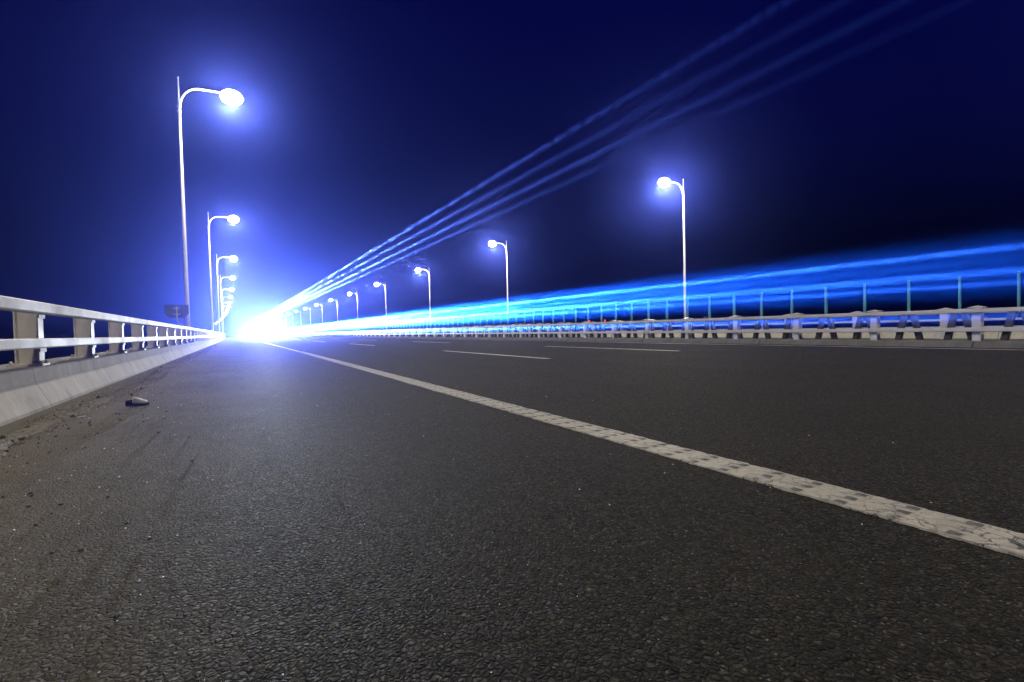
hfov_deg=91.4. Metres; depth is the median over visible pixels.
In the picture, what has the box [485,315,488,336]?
glare screen post
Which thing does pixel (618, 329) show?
glare screen post
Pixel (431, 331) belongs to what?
glare screen post
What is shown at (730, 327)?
glare screen post
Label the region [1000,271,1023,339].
glare screen post
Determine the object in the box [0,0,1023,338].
sky
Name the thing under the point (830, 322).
glare screen post
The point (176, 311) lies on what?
road sign
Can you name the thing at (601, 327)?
glare screen post
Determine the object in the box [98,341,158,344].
shore
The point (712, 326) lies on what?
glare screen post
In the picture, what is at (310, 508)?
road
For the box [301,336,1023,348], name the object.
median kerb
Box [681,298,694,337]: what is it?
glare screen post
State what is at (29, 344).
bridge railing
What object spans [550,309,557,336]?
glare screen post
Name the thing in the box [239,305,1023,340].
median railing
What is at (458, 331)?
glare screen post
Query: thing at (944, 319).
median railing
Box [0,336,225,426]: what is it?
concrete parapet
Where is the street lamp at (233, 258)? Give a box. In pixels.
[216,254,236,331]
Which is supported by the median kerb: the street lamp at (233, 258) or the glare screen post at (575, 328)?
the glare screen post at (575, 328)
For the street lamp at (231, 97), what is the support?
on the concrete parapet at (25, 391)
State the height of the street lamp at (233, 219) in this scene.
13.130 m
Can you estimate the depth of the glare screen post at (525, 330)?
29.08 m
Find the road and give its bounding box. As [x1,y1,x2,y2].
[0,336,1023,681]
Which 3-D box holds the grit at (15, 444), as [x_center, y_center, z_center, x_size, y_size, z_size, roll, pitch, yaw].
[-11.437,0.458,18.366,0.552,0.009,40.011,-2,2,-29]
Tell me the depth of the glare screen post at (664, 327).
19.43 m
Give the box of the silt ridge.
[0,343,220,459]
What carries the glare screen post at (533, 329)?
on the median kerb
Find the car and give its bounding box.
[269,330,278,336]
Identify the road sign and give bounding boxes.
[164,305,188,339]
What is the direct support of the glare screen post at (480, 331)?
on the median kerb
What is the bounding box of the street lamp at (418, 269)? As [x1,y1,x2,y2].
[416,268,430,318]
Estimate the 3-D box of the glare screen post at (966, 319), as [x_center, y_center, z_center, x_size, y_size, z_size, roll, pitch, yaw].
[10.364,-0.764,11.575,0.120,1.479,0.580,-2,2,-29]
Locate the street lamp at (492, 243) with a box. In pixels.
[489,241,508,321]
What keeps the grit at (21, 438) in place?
on the road
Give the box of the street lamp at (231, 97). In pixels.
[177,77,242,326]
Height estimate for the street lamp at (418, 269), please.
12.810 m
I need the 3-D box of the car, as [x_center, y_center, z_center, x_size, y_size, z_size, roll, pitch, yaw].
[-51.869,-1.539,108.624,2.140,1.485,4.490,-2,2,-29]
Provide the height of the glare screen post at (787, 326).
1.479 m
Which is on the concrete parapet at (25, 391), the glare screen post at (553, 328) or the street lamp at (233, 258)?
the street lamp at (233, 258)
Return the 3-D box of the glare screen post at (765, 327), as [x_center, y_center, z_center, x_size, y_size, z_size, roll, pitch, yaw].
[7.963,-0.815,15.961,0.120,1.479,0.580,-2,2,-29]
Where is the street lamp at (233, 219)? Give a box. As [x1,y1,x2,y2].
[208,216,238,330]
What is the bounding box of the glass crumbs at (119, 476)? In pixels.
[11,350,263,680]
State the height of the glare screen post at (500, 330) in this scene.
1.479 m
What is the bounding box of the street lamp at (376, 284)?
[374,283,386,329]
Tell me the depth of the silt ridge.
4.32 m
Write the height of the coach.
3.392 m
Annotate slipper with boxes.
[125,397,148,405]
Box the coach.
[268,325,280,336]
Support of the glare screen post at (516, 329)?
on the median kerb
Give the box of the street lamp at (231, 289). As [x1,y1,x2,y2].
[222,288,233,332]
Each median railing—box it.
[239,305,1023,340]
[354,308,1023,338]
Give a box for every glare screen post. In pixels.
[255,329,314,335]
[430,319,432,336]
[438,319,441,336]
[447,318,450,336]
[456,317,460,336]
[467,316,471,336]
[479,315,483,336]
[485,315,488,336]
[492,314,496,336]
[498,314,502,336]
[507,313,511,336]
[514,312,519,336]
[523,312,527,336]
[531,311,537,336]
[542,310,546,336]
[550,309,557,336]
[563,308,568,336]
[572,308,579,337]
[587,307,592,337]
[597,305,606,337]
[611,304,621,337]
[626,303,637,337]
[643,302,654,337]
[661,300,673,337]
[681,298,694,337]
[702,297,717,337]
[726,294,742,338]
[752,292,770,338]
[782,290,802,338]
[815,287,837,338]
[852,284,869,338]
[894,280,923,339]
[943,276,971,339]
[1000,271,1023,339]
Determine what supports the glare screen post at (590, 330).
on the median kerb
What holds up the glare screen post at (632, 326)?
on the median kerb
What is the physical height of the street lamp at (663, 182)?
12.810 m
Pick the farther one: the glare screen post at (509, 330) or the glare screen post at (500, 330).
the glare screen post at (500, 330)
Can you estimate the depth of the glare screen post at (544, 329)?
27.31 m
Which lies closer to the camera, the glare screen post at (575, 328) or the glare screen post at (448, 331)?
the glare screen post at (575, 328)
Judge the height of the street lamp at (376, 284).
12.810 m
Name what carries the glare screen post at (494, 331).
on the median kerb
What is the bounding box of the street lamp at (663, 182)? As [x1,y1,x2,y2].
[658,178,685,317]
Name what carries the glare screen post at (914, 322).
on the median kerb
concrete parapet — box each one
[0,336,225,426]
[411,331,1023,338]
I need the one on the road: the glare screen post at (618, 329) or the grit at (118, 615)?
the grit at (118, 615)
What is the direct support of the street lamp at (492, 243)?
on the concrete parapet at (1014, 335)
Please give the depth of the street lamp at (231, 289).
129.67 m
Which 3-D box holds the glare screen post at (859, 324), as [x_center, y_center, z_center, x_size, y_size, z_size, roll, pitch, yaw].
[9.404,-0.784,13.329,0.120,1.479,0.580,-2,2,-29]
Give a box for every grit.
[0,347,215,457]
[0,349,233,681]
[0,350,206,471]
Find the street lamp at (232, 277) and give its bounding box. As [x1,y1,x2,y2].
[220,276,234,332]
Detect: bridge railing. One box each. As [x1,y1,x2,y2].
[0,295,225,366]
[230,317,1023,335]
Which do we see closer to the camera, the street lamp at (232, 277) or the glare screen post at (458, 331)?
the glare screen post at (458, 331)
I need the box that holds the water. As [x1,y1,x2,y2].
[0,320,1023,364]
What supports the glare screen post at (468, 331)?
on the median kerb

